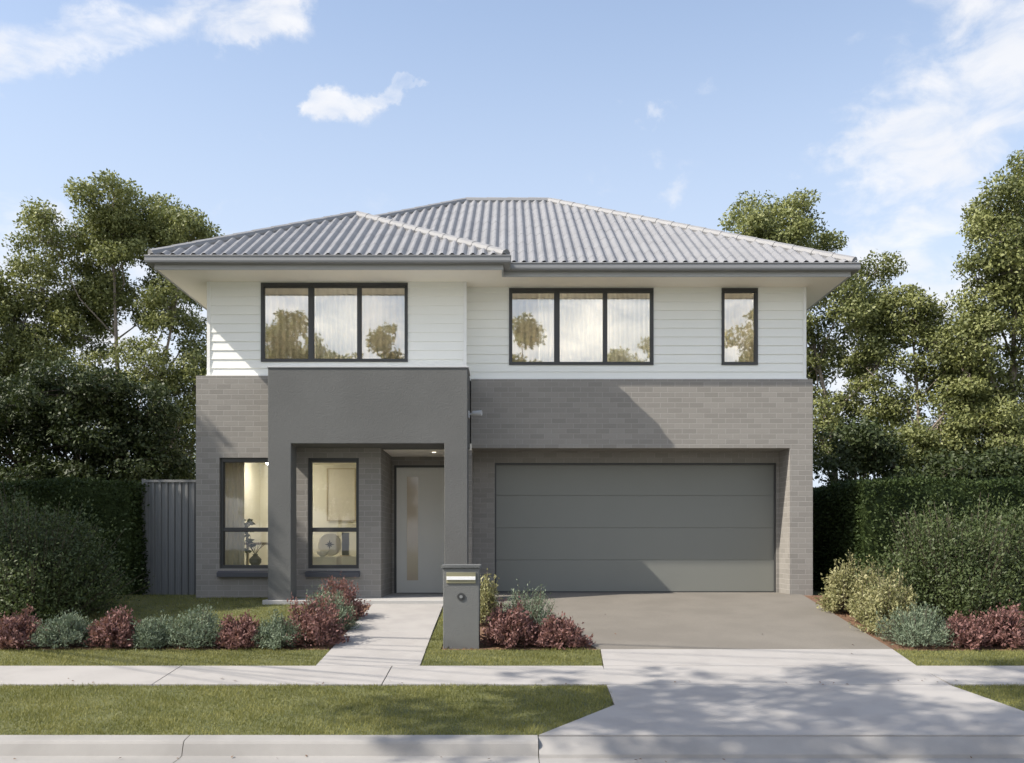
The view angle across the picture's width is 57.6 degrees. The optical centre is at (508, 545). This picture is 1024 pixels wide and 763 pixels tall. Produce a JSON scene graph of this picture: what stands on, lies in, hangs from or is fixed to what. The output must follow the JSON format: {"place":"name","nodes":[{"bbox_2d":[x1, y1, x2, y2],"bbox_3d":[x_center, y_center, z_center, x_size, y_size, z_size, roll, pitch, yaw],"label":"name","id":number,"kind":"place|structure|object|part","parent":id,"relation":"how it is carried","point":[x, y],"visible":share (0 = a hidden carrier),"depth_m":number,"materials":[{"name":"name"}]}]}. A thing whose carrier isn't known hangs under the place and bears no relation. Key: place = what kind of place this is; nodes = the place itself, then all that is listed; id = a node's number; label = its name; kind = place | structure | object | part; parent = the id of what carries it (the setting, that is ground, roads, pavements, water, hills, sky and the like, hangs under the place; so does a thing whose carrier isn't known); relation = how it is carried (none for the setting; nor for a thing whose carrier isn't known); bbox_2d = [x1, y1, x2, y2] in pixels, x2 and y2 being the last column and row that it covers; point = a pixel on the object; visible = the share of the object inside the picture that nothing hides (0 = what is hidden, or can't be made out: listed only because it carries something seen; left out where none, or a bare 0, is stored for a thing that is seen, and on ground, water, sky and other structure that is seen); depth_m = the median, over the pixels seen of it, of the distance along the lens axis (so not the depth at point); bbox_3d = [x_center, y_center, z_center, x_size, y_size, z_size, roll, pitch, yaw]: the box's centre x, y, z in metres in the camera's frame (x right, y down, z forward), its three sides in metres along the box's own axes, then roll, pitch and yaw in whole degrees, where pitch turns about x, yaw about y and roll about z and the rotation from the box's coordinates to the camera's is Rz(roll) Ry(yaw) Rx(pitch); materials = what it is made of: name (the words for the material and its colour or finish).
{"place":"outdoors","nodes":[
{"label":"outdoors","id":0,"kind":"place"},
{"bbox_2d":[340,533,350,555],"bbox_3d":[-2.880,-0.026,16.500,0.180,0.420,0.140,0,0,0],"label":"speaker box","id":1,"kind":"object","parent":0,"point":[345,544],"visible":0.95,"depth_m":16.45,"materials":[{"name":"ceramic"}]},
{"bbox_2d":[316,604,442,665],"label":"front path","id":2,"kind":"structure","parent":0,"point":[393,635],"depth_m":11.63,"materials":[{"name":"concrete"}]},
{"bbox_2d":[173,590,827,762],"bbox_3d":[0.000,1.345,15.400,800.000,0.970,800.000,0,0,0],"label":"ground","id":3,"kind":"structure","parent":0,"point":[816,592],"depth_m":16.49,"materials":[{"name":"grey concrete"}]},
{"bbox_2d":[0,266,26,386],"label":"gum tree","id":4,"kind":"object","parent":3,"relation":"on","point":[13,284],"visible":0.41,"depth_m":23.94,"materials":[{"name":"green plant"}]},
{"bbox_2d":[0,474,149,594],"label":"hedge","id":5,"kind":"object","parent":3,"relation":"on","point":[120,501],"visible":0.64,"depth_m":15.91,"materials":[{"name":"green plant"}]},
{"bbox_2d":[0,355,195,482],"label":"dense tree","id":6,"kind":"object","parent":3,"relation":"on","point":[76,408],"visible":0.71,"depth_m":19.70,"materials":[{"name":"green plant"}]},
{"bbox_2d":[0,168,224,479],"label":"gum tree","id":7,"kind":"object","parent":3,"relation":"on","point":[117,229],"visible":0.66,"depth_m":23.82,"materials":[{"name":"green plant"}]},
{"bbox_2d":[142,479,195,594],"bbox_3d":[-5.736,-0.160,16.392,1.408,2.040,0.075,0,0,0],"label":"fence","id":8,"kind":"object","parent":3,"relation":"on","point":[169,516],"visible":0.52,"depth_m":16.38,"materials":[{"name":"grey metal"}]},
{"bbox_2d":[182,395,195,474],"bbox_3d":[-9.225,-1.784,27.670,1.856,5.595,1.858,0,0,0],"label":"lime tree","id":9,"kind":"object","parent":3,"relation":"on","point":[193,435],"visible":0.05,"depth_m":27.64,"materials":[{"name":"green plant"}]},
{"bbox_2d":[144,197,860,604],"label":"house","id":10,"kind":"structure","parent":3,"relation":"on","point":[682,461],"depth_m":15.40,"materials":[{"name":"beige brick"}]},
{"bbox_2d":[225,463,243,564],"bbox_3d":[-4.540,-0.410,15.460,0.327,2.280,0.065,0,0,0],"label":"curtain","id":11,"kind":"object","parent":10,"relation":"hanging from","point":[234,508],"visible":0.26,"depth_m":15.46,"materials":[{"name":"fabric"}]},
{"bbox_2d":[217,458,267,576],"bbox_3d":[-4.240,-0.465,15.125,0.920,1.930,0.240,0,0,0],"label":"window","id":12,"kind":"structure","parent":10,"relation":"in","point":[222,460],"depth_m":15.14,"materials":[{"name":"grey metal"}]},
{"bbox_2d":[244,518,256,564],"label":"potted plant","id":13,"kind":"object","parent":10,"relation":"in","point":[248,523],"visible":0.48,"depth_m":15.70,"materials":[{"name":"green plant"}]},
{"bbox_2d":[246,542,263,564],"bbox_3d":[-4.229,0.347,15.580,0.303,0.822,0.243,0,0,0],"label":"vase","id":14,"kind":"object","parent":10,"relation":"on","point":[255,559],"visible":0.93,"depth_m":15.53,"materials":[{"name":"ceramic"}]},
{"bbox_2d":[244,542,267,564],"bbox_3d":[-4.100,0.349,16.150,1.000,0.818,0.400,0,0,0],"label":"side table","id":15,"kind":"object","parent":10,"relation":"in","point":[265,543],"visible":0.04,"depth_m":15.95,"materials":[{"name":"beige wood"}]},
{"bbox_2d":[265,288,307,358],"bbox_3d":[-3.651,-3.560,15.422,0.902,1.420,0.050,0,0,0],"label":"curtain","id":16,"kind":"object","parent":10,"relation":"hanging from","point":[286,323],"visible":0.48,"depth_m":15.42,"materials":[{"name":"beige fabric"}]},
{"bbox_2d":[305,458,359,576],"bbox_3d":[-2.835,-0.465,15.125,0.870,1.930,0.240,0,0,0],"label":"window","id":17,"kind":"structure","parent":10,"relation":"in","point":[310,460],"depth_m":15.14,"materials":[{"name":"grey metal"}]},
{"bbox_2d":[313,556,355,564],"bbox_3d":[-3.000,0.472,16.562,1.000,0.574,0.395,0,0,0],"label":"console table","id":18,"kind":"object","parent":10,"relation":"in","point":[334,560],"visible":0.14,"depth_m":16.36,"materials":[{"name":"wood"}]},
{"bbox_2d":[316,551,328,555],"bbox_3d":[-3.280,0.139,16.450,0.220,0.090,0.220,0,0,0],"label":"bowl","id":19,"kind":"object","parent":18,"relation":"on","point":[322,553],"visible":1,"depth_m":16.38,"materials":[{"name":"beige ceramic"}]},
{"bbox_3d":[-3.250,0.440,16.372,0.470,0.480,0.013,0,0,0],"label":"door","id":20,"kind":"part","parent":18,"relation":"part of","materials":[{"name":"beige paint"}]},
{"bbox_2d":[318,533,341,555],"bbox_3d":[-3.180,-0.025,16.592,0.420,0.420,0.016,0,0,0],"label":"wall plate","id":21,"kind":"object","parent":18,"relation":"on","point":[331,543],"depth_m":16.59,"materials":[{"name":"ceramic"}]},
{"bbox_3d":[-2.750,0.440,16.372,0.470,0.480,0.013,0,0,0],"label":"door","id":22,"kind":"part","parent":18,"relation":"part of","materials":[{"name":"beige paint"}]},
{"bbox_2d":[261,283,407,361],"bbox_3d":[-2.840,-3.655,15.255,2.400,1.290,0.100,0,0,0],"label":"window","id":23,"kind":"structure","parent":10,"relation":"in","point":[311,287],"depth_m":15.21,"materials":[{"name":"grey metal"}]},
{"bbox_2d":[315,288,356,358],"bbox_3d":[-2.827,-3.560,15.432,0.733,1.420,0.055,0,0,0],"label":"curtain","id":24,"kind":"object","parent":10,"relation":"hanging from","point":[335,323],"visible":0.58,"depth_m":15.43,"materials":[{"name":"fabric"}]},
{"bbox_2d":[327,468,355,520],"bbox_3d":[-3.220,-0.990,17.973,0.560,1.017,0.030,0,0,0],"label":"picture frame","id":25,"kind":"object","parent":10,"relation":"attached to","point":[341,494],"visible":1,"depth_m":17.97,"materials":[{"name":"paper"}]},
{"bbox_2d":[362,288,404,358],"bbox_3d":[-2.016,-3.560,15.422,0.872,1.420,0.050,0,0,0],"label":"curtain","id":26,"kind":"object","parent":10,"relation":"hanging from","point":[383,323],"visible":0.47,"depth_m":15.42,"materials":[{"name":"beige fabric"}]},
{"bbox_2d":[397,468,443,592],"bbox_3d":[-1.440,-0.280,16.565,1.084,2.224,0.050,0,0,0],"label":"front door","id":27,"kind":"structure","parent":10,"relation":"in","point":[420,491],"depth_m":16.54,"materials":[{"name":"grey paint"}]},
{"bbox_2d":[512,293,538,361],"bbox_3d":[0.234,-3.560,15.721,0.572,1.420,0.043,0,0,1],"label":"curtain","id":28,"kind":"object","parent":10,"relation":"hanging from","point":[525,327],"visible":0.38,"depth_m":15.72,"materials":[{"name":"beige fabric"}]},
{"bbox_2d":[509,288,653,364],"bbox_3d":[1.220,-3.660,15.565,2.410,1.280,0.100,0,0,0],"label":"window","id":29,"kind":"structure","parent":10,"relation":"in","point":[556,291],"depth_m":15.52,"materials":[{"name":"grey metal"}]},
{"bbox_2d":[539,293,649,361],"bbox_3d":[1.494,-3.560,15.732,1.933,1.420,0.056,0,0,0],"label":"curtain","id":30,"kind":"object","parent":10,"relation":"hanging from","point":[581,327],"visible":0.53,"depth_m":15.73,"materials":[{"name":"fabric"}]},
{"bbox_2d":[495,463,775,591],"bbox_3d":[2.190,-0.312,16.072,4.840,2.235,0.105,0,0,0],"label":"garage door","id":31,"kind":"structure","parent":10,"relation":"in","point":[561,527],"depth_m":16.08,"materials":[{"name":"grey metal"}]},
{"bbox_2d":[725,293,752,361],"bbox_3d":[3.860,-3.560,15.721,0.725,1.420,0.046,0,0,1],"label":"curtain","id":32,"kind":"object","parent":10,"relation":"hanging from","point":[738,327],"visible":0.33,"depth_m":15.72,"materials":[{"name":"beige fabric"}]},
{"bbox_2d":[721,288,757,364],"bbox_3d":[3.862,-3.660,15.565,0.605,1.280,0.100,0,0,0],"label":"window","id":33,"kind":"structure","parent":10,"relation":"in","point":[724,290],"depth_m":15.52,"materials":[{"name":"grey metal"}]},
{"bbox_2d":[717,188,945,480],"bbox_3d":[8.059,-4.156,23.858,5.379,10.338,3.495,0,0,0],"label":"gum tree","id":34,"kind":"object","parent":3,"relation":"on","point":[765,223],"visible":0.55,"depth_m":23.41,"materials":[{"name":"green plant"}]},
{"bbox_2d":[813,414,922,486],"bbox_3d":[8.212,-1.025,21.775,2.306,4.073,3.159,0,0,43],"label":"dense tree","id":35,"kind":"object","parent":3,"relation":"on","point":[869,456],"visible":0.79,"depth_m":21.13,"materials":[{"name":"green plant"}]},
{"bbox_2d":[813,474,1023,591],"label":"hedge","id":36,"kind":"object","parent":3,"relation":"on","point":[851,515],"visible":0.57,"depth_m":15.56,"materials":[{"name":"green plant"}]},
{"bbox_2d":[835,282,1023,477],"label":"gum tree","id":37,"kind":"object","parent":3,"relation":"on","point":[917,437],"visible":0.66,"depth_m":22.52,"materials":[{"name":"green plant"}]},
{"bbox_2d":[889,443,1023,481],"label":"dense tree","id":38,"kind":"object","parent":3,"relation":"on","point":[988,464],"visible":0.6,"depth_m":20.28,"materials":[{"name":"green plant"}]},
{"bbox_2d":[923,150,1023,472],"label":"gum tree","id":39,"kind":"object","parent":3,"relation":"on","point":[1000,233],"visible":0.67,"depth_m":21.79,"materials":[{"name":"green plant"}]},
{"bbox_2d":[0,593,1023,736],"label":"lawn","id":40,"kind":"structure","parent":0,"point":[424,728],"depth_m":8.74,"materials":[{"name":"plant"}]},
{"bbox_2d":[0,666,1023,685],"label":"footpath","id":41,"kind":"structure","parent":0,"point":[387,675],"depth_m":9.66,"materials":[{"name":"concrete"}]},
{"bbox_2d":[0,595,1023,650],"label":"garden bed","id":42,"kind":"object","parent":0,"point":[327,646],"visible":0.18,"depth_m":11.17,"materials":[{"name":"brown soil"}]},
{"bbox_2d":[0,604,46,649],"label":"red shrub","id":43,"kind":"object","parent":42,"relation":"on","point":[16,631],"visible":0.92,"depth_m":11.06,"materials":[{"name":"brown plant"}]},
{"bbox_2d":[0,473,89,605],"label":"round bush","id":44,"kind":"object","parent":42,"relation":"on","point":[13,497],"visible":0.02,"depth_m":14.06,"materials":[{"name":"green plant"}]},
{"bbox_2d":[24,608,98,648],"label":"grey green shrub","id":45,"kind":"object","parent":42,"relation":"on","point":[65,632],"visible":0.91,"depth_m":11.07,"materials":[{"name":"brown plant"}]},
{"bbox_2d":[0,462,153,623],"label":"round bush","id":46,"kind":"object","parent":42,"relation":"on","point":[57,572],"visible":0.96,"depth_m":12.77,"materials":[{"name":"green plant"}]},
{"bbox_2d":[81,605,141,647],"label":"red shrub","id":47,"kind":"object","parent":42,"relation":"on","point":[112,631],"visible":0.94,"depth_m":11.05,"materials":[{"name":"brown plant"}]},
{"bbox_2d":[127,610,182,649],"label":"grey green shrub","id":48,"kind":"object","parent":42,"relation":"on","point":[149,634],"visible":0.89,"depth_m":11.06,"materials":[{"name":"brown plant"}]},
{"bbox_2d":[157,600,226,648],"bbox_3d":[-3.764,0.930,11.289,0.916,0.587,1.024,0,0,0],"label":"grey green shrub","id":49,"kind":"object","parent":42,"relation":"on","point":[206,628],"visible":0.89,"depth_m":11.05,"materials":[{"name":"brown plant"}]},
{"bbox_2d":[213,609,262,649],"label":"red shrub","id":50,"kind":"object","parent":42,"relation":"on","point":[236,633],"visible":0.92,"depth_m":11.05,"materials":[{"name":"brown plant"}]},
{"bbox_2d":[251,609,312,649],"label":"grey green shrub","id":51,"kind":"object","parent":42,"relation":"on","point":[274,632],"visible":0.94,"depth_m":11.05,"materials":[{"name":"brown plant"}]},
{"bbox_2d":[281,592,351,646],"bbox_3d":[-2.385,0.888,11.346,0.933,0.670,0.941,0,0,44],"label":"red shrub","id":52,"kind":"object","parent":42,"relation":"on","point":[320,626],"visible":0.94,"depth_m":11.22,"materials":[{"name":"brown plant"}]},
{"bbox_2d":[300,584,364,629],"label":"grey green shrub","id":53,"kind":"object","parent":42,"relation":"on","point":[343,611],"visible":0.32,"depth_m":12.20,"materials":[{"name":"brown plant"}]},
{"bbox_2d":[313,571,370,620],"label":"red shrub","id":54,"kind":"object","parent":42,"relation":"on","point":[348,594],"visible":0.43,"depth_m":13.02,"materials":[{"name":"brown plant"}]},
{"bbox_2d":[442,564,480,648],"bbox_3d":[-0.560,0.752,11.267,0.464,1.055,0.401,0,0,0],"label":"letterbox","id":55,"kind":"object","parent":42,"relation":"on","point":[461,605],"visible":0.94,"depth_m":11.09,"materials":[{"name":"grey metal"}]},
{"bbox_2d":[480,568,502,625],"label":"yellow green shrub","id":56,"kind":"object","parent":42,"relation":"on","point":[488,592],"visible":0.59,"depth_m":12.58,"materials":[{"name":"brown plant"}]},
{"bbox_2d":[479,596,538,647],"bbox_3d":[0.008,0.910,11.258,0.803,0.633,0.815,0,0,28],"label":"red shrub","id":57,"kind":"object","parent":42,"relation":"on","point":[511,629],"visible":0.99,"depth_m":11.10,"materials":[{"name":"brown plant"}]},
{"bbox_2d":[1,596,1017,649],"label":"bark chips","id":58,"kind":"object","parent":42,"relation":"on","point":[563,646],"visible":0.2,"depth_m":11.13,"materials":[{"name":"brown wood"}]},
{"bbox_2d":[493,579,565,629],"bbox_3d":[0.269,0.795,11.763,1.040,0.768,1.088,0,0,0],"label":"grey green shrub","id":59,"kind":"object","parent":42,"relation":"on","point":[537,609],"visible":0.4,"depth_m":11.65,"materials":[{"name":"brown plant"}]},
{"bbox_2d":[527,609,594,649],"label":"red shrub","id":60,"kind":"object","parent":42,"relation":"on","point":[562,632],"visible":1,"depth_m":11.09,"materials":[{"name":"brown plant"}]},
{"bbox_2d":[815,549,865,612],"bbox_3d":[4.971,0.506,13.693,0.871,0.982,0.848,0,0,-16],"label":"yellow green shrub","id":61,"kind":"object","parent":42,"relation":"on","point":[836,595],"visible":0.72,"depth_m":13.58,"materials":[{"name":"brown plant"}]},
{"bbox_2d":[844,554,903,621],"bbox_3d":[5.053,0.592,12.841,0.818,0.967,0.802,0,0,0],"label":"yellow green shrub","id":62,"kind":"object","parent":42,"relation":"on","point":[860,593],"visible":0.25,"depth_m":12.81,"materials":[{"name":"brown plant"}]},
{"bbox_2d":[846,563,934,634],"bbox_3d":[4.907,0.685,12.034,0.895,0.939,0.908,0,0,-32],"label":"yellow green shrub","id":63,"kind":"object","parent":42,"relation":"on","point":[867,613],"visible":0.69,"depth_m":11.94,"materials":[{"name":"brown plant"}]},
{"bbox_2d":[870,600,958,647],"bbox_3d":[4.955,0.923,11.351,1.031,0.605,1.059,0,0,0],"label":"grey green shrub","id":64,"kind":"object","parent":42,"relation":"on","point":[912,632],"visible":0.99,"depth_m":11.19,"materials":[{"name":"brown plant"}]},
{"bbox_2d":[850,486,1023,626],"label":"round bush","id":65,"kind":"object","parent":42,"relation":"on","point":[957,574],"visible":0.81,"depth_m":12.17,"materials":[{"name":"green plant"}]},
{"bbox_2d":[943,609,998,649],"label":"red shrub","id":66,"kind":"object","parent":42,"relation":"on","point":[970,633],"visible":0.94,"depth_m":11.07,"materials":[{"name":"brown plant"}]},
{"bbox_2d":[971,599,1023,647],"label":"red shrub","id":67,"kind":"object","parent":42,"relation":"on","point":[1007,624],"visible":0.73,"depth_m":11.13,"materials":[{"name":"brown plant"}]},
{"bbox_2d":[974,502,1023,623],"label":"round bush","id":68,"kind":"object","parent":42,"relation":"on","point":[1014,539],"visible":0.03,"depth_m":12.71,"materials":[{"name":"green plant"}]},
{"bbox_2d":[0,0,1023,486],"label":"sky","id":69,"kind":"structure","parent":0,"point":[254,114],"materials":[{"name":"blue"}]},
{"bbox_2d":[480,592,890,652],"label":"driveway","id":70,"kind":"structure","parent":0,"point":[703,620],"depth_m":12.93,"materials":[{"name":"grey concrete"}]},
{"bbox_2d":[539,649,1023,736],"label":"driveway crossover","id":71,"kind":"object","parent":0,"point":[753,693],"visible":0.84,"depth_m":8.70,"materials":[{"name":"concrete"}]},
{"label":"road","id":72,"kind":"structure","parent":0,"visible":0},
{"bbox_2d":[0,735,538,762],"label":"kerb","id":73,"kind":"structure","parent":72,"relation":"on","point":[271,748],"depth_m":7.44,"materials":[{"name":"concrete"}]},
{"bbox_2d":[538,737,1023,762],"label":"kerb","id":74,"kind":"structure","parent":72,"relation":"on","point":[782,749],"depth_m":7.44,"materials":[{"name":"concrete"}]}
]}

